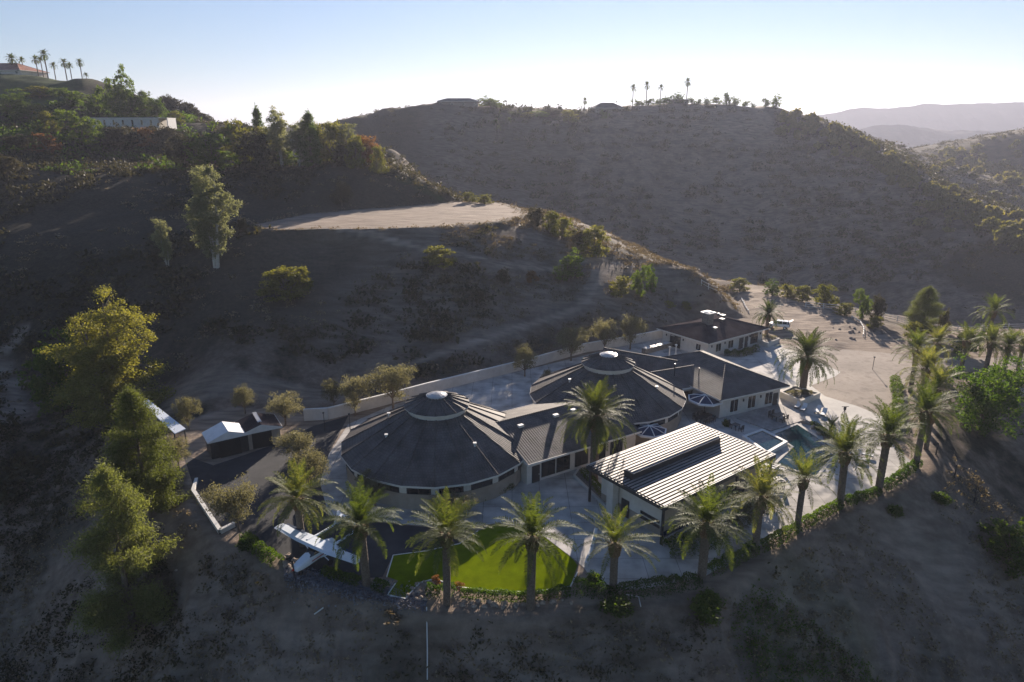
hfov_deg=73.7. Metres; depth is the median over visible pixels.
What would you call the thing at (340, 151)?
scrub oak
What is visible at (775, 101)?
skyline shrub
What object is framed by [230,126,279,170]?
scrub oak
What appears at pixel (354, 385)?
olive tree
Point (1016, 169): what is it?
orchard bush
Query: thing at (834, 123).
orchard bush
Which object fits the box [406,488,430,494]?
window
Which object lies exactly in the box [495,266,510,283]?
scrub oak
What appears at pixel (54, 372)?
leafy tree
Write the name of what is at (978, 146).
valley bush
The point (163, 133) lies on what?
scrub oak
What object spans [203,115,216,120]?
scrub oak
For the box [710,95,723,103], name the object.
skyline shrub
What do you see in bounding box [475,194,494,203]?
yellowing bush
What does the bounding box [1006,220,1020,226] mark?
valley bush
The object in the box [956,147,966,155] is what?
orchard bush
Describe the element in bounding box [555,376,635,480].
date palm
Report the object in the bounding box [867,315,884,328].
yellowing bush
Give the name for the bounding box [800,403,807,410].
sun lounger
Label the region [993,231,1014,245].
orchard bush
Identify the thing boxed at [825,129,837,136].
orchard bush
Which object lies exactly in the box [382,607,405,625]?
bush
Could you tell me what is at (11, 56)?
fan palm
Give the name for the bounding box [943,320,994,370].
date palm
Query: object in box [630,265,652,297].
leafy bush
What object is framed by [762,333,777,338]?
planter plants
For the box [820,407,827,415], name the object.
sun lounger
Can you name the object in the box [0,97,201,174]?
hilltop grass
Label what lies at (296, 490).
date palm
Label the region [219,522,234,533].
retaining wall
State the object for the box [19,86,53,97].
yellowing tree
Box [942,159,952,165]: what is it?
orchard bush
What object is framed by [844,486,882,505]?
hedge
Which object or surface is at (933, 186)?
valley bush
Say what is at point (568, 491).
patio
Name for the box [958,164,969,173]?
orchard bush
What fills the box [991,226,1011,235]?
orchard bush
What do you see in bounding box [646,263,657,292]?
leafy bush
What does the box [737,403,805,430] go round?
sun deck
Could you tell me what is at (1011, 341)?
date palm
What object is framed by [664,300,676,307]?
yellowing bush
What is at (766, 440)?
spa pool
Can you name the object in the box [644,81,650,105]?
fan palm
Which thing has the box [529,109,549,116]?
hillside tree
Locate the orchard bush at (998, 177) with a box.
[993,173,1003,179]
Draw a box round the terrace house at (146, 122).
[89,118,176,128]
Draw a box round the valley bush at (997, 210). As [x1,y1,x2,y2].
[985,204,1005,216]
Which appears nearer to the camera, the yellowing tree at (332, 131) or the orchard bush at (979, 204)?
the yellowing tree at (332, 131)
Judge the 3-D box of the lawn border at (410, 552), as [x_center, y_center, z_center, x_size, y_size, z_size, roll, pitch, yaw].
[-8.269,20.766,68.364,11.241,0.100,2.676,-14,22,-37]
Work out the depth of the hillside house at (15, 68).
322.70 m
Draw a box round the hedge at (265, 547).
[238,530,284,567]
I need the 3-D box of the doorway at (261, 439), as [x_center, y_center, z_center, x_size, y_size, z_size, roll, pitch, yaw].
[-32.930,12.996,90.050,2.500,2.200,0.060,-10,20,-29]
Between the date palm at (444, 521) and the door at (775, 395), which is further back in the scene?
the door at (775, 395)
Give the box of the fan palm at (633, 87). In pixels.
[629,84,637,107]
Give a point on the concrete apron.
(834, 406)
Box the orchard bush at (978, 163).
[970,161,984,168]
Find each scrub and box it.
[0,159,584,404]
[0,400,186,681]
[147,546,877,681]
[321,104,1023,327]
[437,207,810,355]
[731,578,881,681]
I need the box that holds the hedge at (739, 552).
[707,540,760,575]
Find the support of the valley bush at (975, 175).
on the hills
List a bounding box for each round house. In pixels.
[341,391,522,509]
[530,351,686,442]
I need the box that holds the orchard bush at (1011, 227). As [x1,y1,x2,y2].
[1007,224,1017,229]
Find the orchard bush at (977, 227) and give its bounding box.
[973,224,982,232]
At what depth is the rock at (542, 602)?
60.27 m
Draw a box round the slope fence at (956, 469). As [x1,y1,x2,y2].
[935,443,1007,523]
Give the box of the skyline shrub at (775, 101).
[770,94,782,106]
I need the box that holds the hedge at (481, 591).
[460,584,571,602]
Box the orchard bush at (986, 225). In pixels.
[981,221,990,229]
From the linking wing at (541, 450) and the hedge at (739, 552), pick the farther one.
the linking wing at (541, 450)
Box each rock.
[490,601,497,606]
[539,599,545,604]
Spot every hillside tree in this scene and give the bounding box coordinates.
[519,112,533,116]
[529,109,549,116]
[542,108,561,115]
[562,110,578,122]
[599,110,609,118]
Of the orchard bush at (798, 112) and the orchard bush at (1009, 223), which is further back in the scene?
the orchard bush at (798, 112)
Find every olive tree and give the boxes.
[160,434,191,468]
[170,395,202,429]
[193,473,259,531]
[229,384,256,413]
[263,390,304,424]
[272,428,318,464]
[286,447,331,488]
[320,377,343,405]
[337,374,371,415]
[354,468,393,505]
[357,360,417,408]
[422,490,479,520]
[512,343,539,376]
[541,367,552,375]
[551,323,592,360]
[589,317,619,346]
[618,313,648,349]
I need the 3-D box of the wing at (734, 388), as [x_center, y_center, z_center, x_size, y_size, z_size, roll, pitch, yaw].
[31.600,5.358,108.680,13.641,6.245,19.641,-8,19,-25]
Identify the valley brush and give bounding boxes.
[756,122,1023,312]
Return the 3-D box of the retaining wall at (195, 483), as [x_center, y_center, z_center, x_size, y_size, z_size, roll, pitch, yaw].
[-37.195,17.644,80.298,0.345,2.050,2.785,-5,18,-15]
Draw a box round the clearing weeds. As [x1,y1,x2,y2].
[250,200,527,231]
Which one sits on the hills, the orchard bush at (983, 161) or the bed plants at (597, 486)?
the orchard bush at (983, 161)
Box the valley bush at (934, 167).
[929,164,940,171]
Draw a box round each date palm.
[257,458,338,547]
[308,475,403,586]
[404,486,492,606]
[487,491,582,610]
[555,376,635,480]
[570,504,660,593]
[659,473,756,583]
[720,454,800,554]
[752,298,785,334]
[772,444,840,527]
[774,327,838,388]
[807,413,885,507]
[849,396,927,492]
[891,376,968,466]
[892,327,940,392]
[893,342,957,411]
[899,358,969,410]
[911,390,961,449]
[912,322,964,365]
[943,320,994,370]
[968,321,1020,369]
[972,291,1014,339]
[987,326,1023,370]
[999,327,1023,369]
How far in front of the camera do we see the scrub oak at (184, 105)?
306.21 m
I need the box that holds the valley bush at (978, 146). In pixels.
[970,143,983,148]
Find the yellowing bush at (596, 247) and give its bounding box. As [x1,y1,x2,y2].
[578,225,610,257]
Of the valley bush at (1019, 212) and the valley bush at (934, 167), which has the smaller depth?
the valley bush at (1019, 212)
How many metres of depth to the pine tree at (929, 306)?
140.21 m
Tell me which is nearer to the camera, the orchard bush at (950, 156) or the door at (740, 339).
the door at (740, 339)
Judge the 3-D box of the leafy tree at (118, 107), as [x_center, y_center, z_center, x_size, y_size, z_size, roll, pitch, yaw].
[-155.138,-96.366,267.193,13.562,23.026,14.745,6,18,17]
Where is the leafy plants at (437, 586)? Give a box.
[425,581,456,598]
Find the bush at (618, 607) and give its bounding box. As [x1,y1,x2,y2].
[597,592,637,623]
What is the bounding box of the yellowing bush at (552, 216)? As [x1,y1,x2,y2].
[541,210,559,229]
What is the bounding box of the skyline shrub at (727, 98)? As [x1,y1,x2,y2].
[722,93,731,103]
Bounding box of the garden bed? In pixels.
[573,466,605,507]
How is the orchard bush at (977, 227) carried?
on the hills
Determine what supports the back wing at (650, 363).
on the yard ground at (804, 315)
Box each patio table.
[696,413,711,422]
[731,422,740,430]
[772,412,784,421]
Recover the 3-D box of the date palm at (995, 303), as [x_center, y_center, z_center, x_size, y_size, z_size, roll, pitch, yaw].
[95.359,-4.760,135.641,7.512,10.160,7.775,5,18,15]
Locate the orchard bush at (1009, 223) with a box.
[1005,221,1021,228]
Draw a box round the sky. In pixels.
[0,0,1023,127]
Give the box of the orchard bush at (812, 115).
[806,111,816,118]
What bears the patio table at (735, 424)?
on the patio at (568, 491)
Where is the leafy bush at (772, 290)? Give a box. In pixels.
[762,278,782,295]
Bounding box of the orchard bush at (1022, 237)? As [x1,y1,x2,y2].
[1016,234,1023,244]
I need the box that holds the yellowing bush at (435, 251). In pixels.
[421,245,458,268]
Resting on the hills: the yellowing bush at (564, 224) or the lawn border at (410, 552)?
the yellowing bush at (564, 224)
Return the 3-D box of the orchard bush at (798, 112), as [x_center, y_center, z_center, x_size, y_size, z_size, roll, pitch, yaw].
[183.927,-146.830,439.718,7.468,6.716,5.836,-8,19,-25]
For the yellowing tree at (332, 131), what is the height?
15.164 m
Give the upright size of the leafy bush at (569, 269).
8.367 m
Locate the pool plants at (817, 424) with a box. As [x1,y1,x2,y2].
[810,421,835,442]
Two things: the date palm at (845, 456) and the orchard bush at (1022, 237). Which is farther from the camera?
the orchard bush at (1022, 237)
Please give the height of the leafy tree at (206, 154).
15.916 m
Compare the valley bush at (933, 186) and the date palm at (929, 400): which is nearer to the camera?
the date palm at (929, 400)
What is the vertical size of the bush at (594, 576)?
1.909 m
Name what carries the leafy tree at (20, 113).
on the hills
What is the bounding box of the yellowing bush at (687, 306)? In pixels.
[681,301,691,309]
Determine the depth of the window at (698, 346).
126.97 m
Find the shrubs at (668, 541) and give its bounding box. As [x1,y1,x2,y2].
[660,520,730,556]
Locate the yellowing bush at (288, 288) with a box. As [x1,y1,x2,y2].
[254,265,310,302]
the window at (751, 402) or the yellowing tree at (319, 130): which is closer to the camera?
the window at (751, 402)
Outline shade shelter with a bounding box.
[146,400,186,442]
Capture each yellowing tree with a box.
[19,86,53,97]
[31,110,64,132]
[167,110,185,123]
[218,118,252,163]
[243,125,288,163]
[308,121,330,162]
[318,118,347,162]
[344,135,365,169]
[368,144,389,174]
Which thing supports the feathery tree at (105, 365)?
on the hills
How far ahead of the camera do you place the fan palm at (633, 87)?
445.33 m
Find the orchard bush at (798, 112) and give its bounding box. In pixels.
[792,108,802,116]
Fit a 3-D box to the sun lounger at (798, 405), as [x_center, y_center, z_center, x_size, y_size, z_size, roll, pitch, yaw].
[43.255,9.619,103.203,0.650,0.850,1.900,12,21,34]
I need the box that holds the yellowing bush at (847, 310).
[832,302,853,315]
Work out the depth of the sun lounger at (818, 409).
101.44 m
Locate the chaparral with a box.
[0,113,499,525]
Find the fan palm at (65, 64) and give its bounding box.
[57,58,68,80]
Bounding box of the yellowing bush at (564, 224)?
[547,217,576,237]
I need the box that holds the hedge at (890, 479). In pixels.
[883,458,922,490]
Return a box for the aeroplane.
[275,510,359,577]
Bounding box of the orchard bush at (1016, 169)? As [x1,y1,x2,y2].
[1013,166,1020,173]
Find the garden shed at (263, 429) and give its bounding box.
[234,412,281,449]
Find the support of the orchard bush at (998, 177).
on the hills
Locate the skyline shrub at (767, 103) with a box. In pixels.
[761,98,771,106]
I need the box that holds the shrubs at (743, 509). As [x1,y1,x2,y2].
[724,490,779,532]
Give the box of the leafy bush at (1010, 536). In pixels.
[976,516,1023,579]
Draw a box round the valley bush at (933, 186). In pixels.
[924,183,943,190]
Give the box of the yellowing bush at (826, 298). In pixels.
[811,283,839,305]
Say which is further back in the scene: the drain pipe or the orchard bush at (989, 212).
the orchard bush at (989, 212)
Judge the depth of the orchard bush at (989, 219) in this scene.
302.20 m
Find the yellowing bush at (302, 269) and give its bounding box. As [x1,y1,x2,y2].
[295,264,313,288]
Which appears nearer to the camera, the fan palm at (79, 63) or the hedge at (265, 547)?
the hedge at (265, 547)
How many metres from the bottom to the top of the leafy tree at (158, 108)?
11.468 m
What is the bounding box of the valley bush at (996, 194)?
[987,189,1002,199]
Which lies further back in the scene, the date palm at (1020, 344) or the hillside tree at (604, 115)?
the hillside tree at (604, 115)
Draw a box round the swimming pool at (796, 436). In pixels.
[772,423,836,477]
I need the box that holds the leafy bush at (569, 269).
[552,247,584,281]
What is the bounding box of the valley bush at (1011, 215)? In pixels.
[1007,211,1018,217]
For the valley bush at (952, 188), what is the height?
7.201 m
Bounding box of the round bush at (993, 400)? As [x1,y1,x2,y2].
[942,351,1023,439]
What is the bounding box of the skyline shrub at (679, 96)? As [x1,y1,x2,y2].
[674,91,685,102]
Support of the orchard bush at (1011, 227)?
on the hills
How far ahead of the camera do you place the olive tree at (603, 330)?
126.20 m
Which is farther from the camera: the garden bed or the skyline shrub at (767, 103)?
the skyline shrub at (767, 103)
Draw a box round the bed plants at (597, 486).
[579,467,601,496]
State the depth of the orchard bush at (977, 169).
513.71 m
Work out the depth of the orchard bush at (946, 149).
626.54 m
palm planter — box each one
[758,335,779,346]
[779,385,820,405]
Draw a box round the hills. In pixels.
[0,74,1023,681]
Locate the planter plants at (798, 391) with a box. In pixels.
[786,389,812,395]
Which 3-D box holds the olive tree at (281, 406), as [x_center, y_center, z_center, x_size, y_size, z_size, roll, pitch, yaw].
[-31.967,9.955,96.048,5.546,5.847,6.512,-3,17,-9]
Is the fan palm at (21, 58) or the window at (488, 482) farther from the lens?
the fan palm at (21, 58)
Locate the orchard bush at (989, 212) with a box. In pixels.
[980,210,996,215]
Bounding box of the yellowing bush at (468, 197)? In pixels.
[462,192,477,201]
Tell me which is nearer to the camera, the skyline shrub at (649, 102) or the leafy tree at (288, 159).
the leafy tree at (288, 159)
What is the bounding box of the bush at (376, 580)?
[370,577,389,593]
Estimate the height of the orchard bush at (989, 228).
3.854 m
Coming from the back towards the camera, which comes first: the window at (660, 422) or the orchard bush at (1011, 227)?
the orchard bush at (1011, 227)
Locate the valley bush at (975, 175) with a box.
[968,173,979,178]
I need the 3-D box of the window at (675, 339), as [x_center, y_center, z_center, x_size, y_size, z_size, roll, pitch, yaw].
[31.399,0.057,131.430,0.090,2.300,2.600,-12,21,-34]
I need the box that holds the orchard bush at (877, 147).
[869,143,880,151]
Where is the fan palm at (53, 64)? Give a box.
[50,62,56,79]
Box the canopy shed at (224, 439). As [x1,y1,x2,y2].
[202,421,249,458]
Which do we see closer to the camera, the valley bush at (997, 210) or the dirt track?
the dirt track
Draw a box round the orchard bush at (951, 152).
[946,149,958,155]
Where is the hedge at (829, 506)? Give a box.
[801,498,844,528]
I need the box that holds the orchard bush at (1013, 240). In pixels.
[1007,235,1021,245]
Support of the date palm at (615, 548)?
on the yard ground at (804, 315)
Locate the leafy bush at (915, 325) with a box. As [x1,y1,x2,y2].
[903,321,923,338]
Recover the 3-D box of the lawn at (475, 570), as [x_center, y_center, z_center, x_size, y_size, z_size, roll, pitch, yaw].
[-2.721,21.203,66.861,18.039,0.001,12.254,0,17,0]
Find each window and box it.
[380,483,398,492]
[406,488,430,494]
[439,486,463,494]
[471,479,492,489]
[498,469,513,481]
[541,459,554,477]
[556,454,569,472]
[575,449,587,466]
[599,444,605,459]
[610,439,622,455]
[640,510,659,523]
[640,515,659,527]
[650,419,664,424]
[668,413,677,421]
[670,334,680,348]
[681,505,696,522]
[684,390,692,399]
[695,343,700,350]
[715,343,721,351]
[726,478,744,499]
[727,339,733,348]
[729,398,738,412]
[747,395,755,408]
[750,332,757,343]
[764,391,772,404]
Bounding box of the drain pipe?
[426,607,427,679]
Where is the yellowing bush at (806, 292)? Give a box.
[788,285,812,301]
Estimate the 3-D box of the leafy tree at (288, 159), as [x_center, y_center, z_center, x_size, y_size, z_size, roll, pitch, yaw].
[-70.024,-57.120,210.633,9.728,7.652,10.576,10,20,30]
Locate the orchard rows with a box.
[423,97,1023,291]
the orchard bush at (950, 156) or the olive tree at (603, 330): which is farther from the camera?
the orchard bush at (950, 156)
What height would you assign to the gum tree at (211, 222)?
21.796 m
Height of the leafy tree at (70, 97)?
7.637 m
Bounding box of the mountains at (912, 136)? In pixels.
[858,125,1003,147]
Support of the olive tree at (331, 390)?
on the hills
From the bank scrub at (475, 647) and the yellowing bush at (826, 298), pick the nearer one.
the bank scrub at (475, 647)
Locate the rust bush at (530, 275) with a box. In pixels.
[526,270,539,282]
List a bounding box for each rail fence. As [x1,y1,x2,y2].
[701,279,717,290]
[805,302,1009,330]
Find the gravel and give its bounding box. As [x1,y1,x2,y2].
[284,561,426,615]
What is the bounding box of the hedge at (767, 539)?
[759,521,802,552]
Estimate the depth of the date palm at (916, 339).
107.06 m
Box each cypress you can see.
[134,90,153,116]
[250,102,264,152]
[296,107,322,167]
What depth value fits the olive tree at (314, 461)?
78.32 m
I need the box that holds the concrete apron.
[765,347,884,434]
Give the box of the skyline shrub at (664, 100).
[659,95,667,103]
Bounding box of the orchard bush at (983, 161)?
[975,158,986,163]
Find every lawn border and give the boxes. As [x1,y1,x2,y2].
[386,531,477,576]
[387,583,405,598]
[405,572,577,597]
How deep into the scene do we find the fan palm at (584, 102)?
436.42 m
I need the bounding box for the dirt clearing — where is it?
[253,201,522,229]
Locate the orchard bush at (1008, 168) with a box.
[1002,165,1011,171]
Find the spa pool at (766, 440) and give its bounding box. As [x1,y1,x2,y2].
[742,429,787,452]
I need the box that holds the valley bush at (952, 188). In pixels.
[946,183,959,193]
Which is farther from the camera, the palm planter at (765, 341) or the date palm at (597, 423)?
the palm planter at (765, 341)
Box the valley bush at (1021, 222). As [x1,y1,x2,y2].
[1014,218,1023,230]
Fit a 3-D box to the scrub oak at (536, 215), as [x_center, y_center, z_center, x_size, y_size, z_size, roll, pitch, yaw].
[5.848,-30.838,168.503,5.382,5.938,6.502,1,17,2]
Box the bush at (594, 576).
[586,569,604,587]
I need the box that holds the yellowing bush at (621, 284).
[609,275,630,296]
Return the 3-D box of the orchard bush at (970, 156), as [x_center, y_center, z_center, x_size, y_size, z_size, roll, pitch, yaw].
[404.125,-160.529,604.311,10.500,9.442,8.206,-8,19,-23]
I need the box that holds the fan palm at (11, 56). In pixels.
[5,53,16,64]
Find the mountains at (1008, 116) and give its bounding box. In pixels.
[817,102,1023,130]
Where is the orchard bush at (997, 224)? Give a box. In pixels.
[989,220,1005,230]
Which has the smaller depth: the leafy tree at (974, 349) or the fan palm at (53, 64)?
the leafy tree at (974, 349)
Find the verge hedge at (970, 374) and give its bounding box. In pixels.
[944,372,1013,376]
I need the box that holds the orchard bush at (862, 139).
[857,135,867,145]
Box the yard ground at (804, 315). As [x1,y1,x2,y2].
[174,283,1023,615]
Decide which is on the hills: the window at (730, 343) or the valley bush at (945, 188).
the valley bush at (945, 188)
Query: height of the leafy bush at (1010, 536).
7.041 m
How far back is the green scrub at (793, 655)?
60.89 m
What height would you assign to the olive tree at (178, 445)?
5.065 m
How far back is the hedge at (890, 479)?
81.62 m
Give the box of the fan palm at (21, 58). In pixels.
[16,56,25,64]
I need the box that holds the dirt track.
[325,229,620,389]
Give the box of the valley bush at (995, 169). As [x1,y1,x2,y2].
[991,166,1000,172]
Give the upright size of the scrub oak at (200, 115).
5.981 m
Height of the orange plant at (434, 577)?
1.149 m
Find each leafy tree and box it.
[0,88,31,112]
[8,102,45,121]
[15,327,85,417]
[45,87,90,103]
[50,107,105,144]
[83,91,112,112]
[91,63,134,117]
[115,80,144,116]
[139,91,167,117]
[183,121,241,170]
[271,148,298,165]
[477,95,502,107]
[950,324,985,354]
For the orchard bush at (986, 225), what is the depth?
301.12 m
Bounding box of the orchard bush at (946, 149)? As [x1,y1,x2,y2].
[942,146,952,154]
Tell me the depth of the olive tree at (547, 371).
110.67 m
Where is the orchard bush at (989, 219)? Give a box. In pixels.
[980,216,1000,224]
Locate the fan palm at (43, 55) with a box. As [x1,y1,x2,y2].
[37,49,50,77]
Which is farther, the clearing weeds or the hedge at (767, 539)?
the clearing weeds
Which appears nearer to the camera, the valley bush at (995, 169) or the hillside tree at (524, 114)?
the hillside tree at (524, 114)
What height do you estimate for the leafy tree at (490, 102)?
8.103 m
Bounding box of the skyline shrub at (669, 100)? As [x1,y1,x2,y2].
[665,95,675,103]
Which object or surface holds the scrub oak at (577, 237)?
on the hills
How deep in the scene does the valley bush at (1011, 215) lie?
315.03 m
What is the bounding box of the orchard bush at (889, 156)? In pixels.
[884,153,893,161]
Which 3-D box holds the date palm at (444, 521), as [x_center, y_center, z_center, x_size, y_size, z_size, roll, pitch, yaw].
[-5.385,18.403,58.344,7.438,11.596,7.292,-4,18,-13]
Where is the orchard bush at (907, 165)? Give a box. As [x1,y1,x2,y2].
[902,162,912,168]
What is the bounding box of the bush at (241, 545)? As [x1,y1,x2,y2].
[236,531,256,551]
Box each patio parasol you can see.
[636,423,666,438]
[688,392,722,413]
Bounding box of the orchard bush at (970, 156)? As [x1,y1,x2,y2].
[963,154,974,161]
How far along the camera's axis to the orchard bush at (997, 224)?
297.92 m
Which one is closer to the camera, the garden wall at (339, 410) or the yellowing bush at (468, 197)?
the garden wall at (339, 410)
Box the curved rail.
[851,316,864,336]
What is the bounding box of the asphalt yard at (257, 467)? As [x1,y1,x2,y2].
[185,416,458,578]
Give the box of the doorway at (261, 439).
[252,430,272,448]
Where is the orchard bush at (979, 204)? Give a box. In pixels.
[972,200,982,210]
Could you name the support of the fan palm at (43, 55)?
on the hills
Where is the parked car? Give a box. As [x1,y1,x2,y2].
[769,319,792,329]
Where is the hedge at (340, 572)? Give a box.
[319,565,361,586]
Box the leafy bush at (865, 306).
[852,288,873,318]
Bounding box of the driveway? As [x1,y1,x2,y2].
[782,346,1023,415]
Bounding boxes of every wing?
[496,396,641,483]
[601,347,677,371]
[651,364,699,404]
[663,350,789,417]
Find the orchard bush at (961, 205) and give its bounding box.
[956,199,974,209]
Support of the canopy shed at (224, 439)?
on the yard ground at (804, 315)
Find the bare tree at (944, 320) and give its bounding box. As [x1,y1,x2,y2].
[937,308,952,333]
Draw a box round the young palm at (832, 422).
[814,414,842,440]
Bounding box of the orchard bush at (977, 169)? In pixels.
[971,165,985,174]
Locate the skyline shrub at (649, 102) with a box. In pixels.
[643,98,654,104]
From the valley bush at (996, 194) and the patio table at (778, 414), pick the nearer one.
the patio table at (778, 414)
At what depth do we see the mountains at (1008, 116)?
2499.20 m
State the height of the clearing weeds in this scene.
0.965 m
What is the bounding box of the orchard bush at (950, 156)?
[946,153,957,160]
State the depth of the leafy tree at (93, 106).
276.03 m
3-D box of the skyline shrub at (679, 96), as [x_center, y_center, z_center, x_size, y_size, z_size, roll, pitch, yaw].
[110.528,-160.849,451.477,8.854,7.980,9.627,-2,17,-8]
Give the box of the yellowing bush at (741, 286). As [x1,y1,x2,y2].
[729,277,751,291]
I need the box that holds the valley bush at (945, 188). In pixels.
[932,186,948,193]
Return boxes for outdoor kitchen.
[642,335,672,353]
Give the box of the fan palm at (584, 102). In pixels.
[581,97,586,112]
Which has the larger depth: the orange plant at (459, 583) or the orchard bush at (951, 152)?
the orchard bush at (951, 152)
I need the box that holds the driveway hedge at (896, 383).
[889,375,905,439]
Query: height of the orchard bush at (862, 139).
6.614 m
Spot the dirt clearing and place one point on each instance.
(437, 214)
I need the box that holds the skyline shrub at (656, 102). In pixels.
[654,98,661,104]
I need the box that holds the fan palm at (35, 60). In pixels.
[29,54,39,75]
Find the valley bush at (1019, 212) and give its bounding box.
[1010,208,1023,219]
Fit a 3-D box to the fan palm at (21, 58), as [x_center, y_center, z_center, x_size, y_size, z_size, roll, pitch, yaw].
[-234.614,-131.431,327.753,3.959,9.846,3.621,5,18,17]
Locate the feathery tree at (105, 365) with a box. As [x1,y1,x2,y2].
[37,283,176,430]
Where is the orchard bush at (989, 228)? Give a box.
[987,226,996,232]
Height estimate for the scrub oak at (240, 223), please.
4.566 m
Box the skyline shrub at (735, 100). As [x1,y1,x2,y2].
[732,96,740,104]
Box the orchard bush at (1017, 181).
[1007,176,1023,185]
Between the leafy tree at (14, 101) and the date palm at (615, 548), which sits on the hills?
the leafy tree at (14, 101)
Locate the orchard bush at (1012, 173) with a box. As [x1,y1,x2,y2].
[1003,171,1018,176]
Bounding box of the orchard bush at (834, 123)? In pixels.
[827,121,839,127]
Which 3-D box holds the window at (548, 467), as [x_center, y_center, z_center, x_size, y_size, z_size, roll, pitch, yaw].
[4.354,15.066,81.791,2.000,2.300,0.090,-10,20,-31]
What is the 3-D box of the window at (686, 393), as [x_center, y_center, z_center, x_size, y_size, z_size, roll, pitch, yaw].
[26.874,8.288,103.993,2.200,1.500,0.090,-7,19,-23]
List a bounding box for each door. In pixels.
[532,464,539,482]
[621,498,628,518]
[738,337,743,348]
[744,336,747,346]
[772,392,777,404]
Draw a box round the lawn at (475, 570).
[387,523,576,597]
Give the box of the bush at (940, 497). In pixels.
[930,491,954,505]
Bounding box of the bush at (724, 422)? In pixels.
[720,418,729,426]
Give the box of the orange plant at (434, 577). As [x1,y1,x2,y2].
[431,574,440,589]
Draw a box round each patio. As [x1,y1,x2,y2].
[321,338,912,588]
[716,523,752,566]
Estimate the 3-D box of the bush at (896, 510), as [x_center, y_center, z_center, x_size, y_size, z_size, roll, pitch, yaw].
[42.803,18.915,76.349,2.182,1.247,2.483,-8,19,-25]
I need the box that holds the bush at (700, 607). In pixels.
[687,590,723,627]
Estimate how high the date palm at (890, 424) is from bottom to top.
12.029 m
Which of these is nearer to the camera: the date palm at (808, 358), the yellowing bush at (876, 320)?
the date palm at (808, 358)
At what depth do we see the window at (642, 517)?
71.08 m
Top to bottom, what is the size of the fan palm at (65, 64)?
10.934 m
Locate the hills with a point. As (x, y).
(940, 556)
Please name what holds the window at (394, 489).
in the round house at (420, 446)
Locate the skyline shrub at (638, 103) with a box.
[630,99,643,105]
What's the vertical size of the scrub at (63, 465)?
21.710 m
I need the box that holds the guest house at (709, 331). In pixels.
[656,310,769,354]
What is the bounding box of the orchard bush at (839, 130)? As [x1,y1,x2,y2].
[835,126,843,133]
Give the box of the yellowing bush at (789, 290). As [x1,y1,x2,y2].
[779,284,799,298]
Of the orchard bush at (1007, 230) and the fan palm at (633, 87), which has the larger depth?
the fan palm at (633, 87)
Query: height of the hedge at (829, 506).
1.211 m
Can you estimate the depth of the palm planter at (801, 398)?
105.71 m
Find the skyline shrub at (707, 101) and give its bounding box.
[703,97,710,104]
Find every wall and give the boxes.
[191,478,197,489]
[191,488,221,533]
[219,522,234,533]
[303,330,662,420]
[584,528,597,566]
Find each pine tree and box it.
[60,457,183,663]
[95,383,197,520]
[899,285,947,334]
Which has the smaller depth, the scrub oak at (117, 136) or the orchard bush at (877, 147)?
the scrub oak at (117, 136)
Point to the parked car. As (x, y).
(784, 324)
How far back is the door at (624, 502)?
73.65 m
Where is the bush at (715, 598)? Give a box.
[698,587,726,605]
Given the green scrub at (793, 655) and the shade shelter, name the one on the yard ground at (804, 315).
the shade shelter
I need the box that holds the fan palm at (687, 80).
[685,78,691,98]
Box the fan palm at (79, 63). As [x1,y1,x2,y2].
[76,58,84,77]
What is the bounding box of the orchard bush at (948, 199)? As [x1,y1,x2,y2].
[943,194,960,201]
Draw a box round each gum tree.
[148,218,172,266]
[181,164,242,267]
[263,105,293,164]
[285,117,314,165]
[336,123,357,144]
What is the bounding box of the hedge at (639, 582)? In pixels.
[572,571,703,598]
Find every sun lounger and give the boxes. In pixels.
[794,401,800,407]
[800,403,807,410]
[814,405,821,413]
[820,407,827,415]
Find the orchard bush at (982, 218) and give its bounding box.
[979,215,986,223]
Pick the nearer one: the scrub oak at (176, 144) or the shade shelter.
the shade shelter
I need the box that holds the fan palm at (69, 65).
[67,62,72,78]
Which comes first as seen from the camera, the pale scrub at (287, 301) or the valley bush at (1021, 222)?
the pale scrub at (287, 301)
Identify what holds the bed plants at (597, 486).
in the garden bed
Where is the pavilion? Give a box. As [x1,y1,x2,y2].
[586,423,775,544]
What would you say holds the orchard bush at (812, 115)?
on the hills
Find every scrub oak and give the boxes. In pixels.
[0,154,22,173]
[97,122,148,148]
[146,122,179,149]
[158,94,178,109]
[160,127,203,167]
[162,95,181,109]
[172,99,198,113]
[185,107,202,116]
[196,111,210,119]
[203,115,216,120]
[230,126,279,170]
[235,215,247,233]
[328,178,353,205]
[330,139,358,164]
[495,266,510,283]
[525,204,545,226]
[569,226,586,250]
[867,293,887,320]
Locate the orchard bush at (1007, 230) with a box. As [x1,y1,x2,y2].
[1002,227,1010,233]
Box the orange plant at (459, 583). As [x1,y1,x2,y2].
[454,581,464,589]
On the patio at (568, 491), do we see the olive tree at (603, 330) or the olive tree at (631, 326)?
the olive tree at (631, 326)
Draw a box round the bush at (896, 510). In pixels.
[885,503,905,517]
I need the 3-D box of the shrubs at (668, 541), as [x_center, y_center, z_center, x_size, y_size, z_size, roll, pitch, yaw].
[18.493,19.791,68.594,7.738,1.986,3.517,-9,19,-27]
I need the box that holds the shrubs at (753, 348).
[724,344,760,356]
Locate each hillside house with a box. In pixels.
[0,63,48,77]
[437,98,479,106]
[590,103,622,112]
[672,99,688,103]
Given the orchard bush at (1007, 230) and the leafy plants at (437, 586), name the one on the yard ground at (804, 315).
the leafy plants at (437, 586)

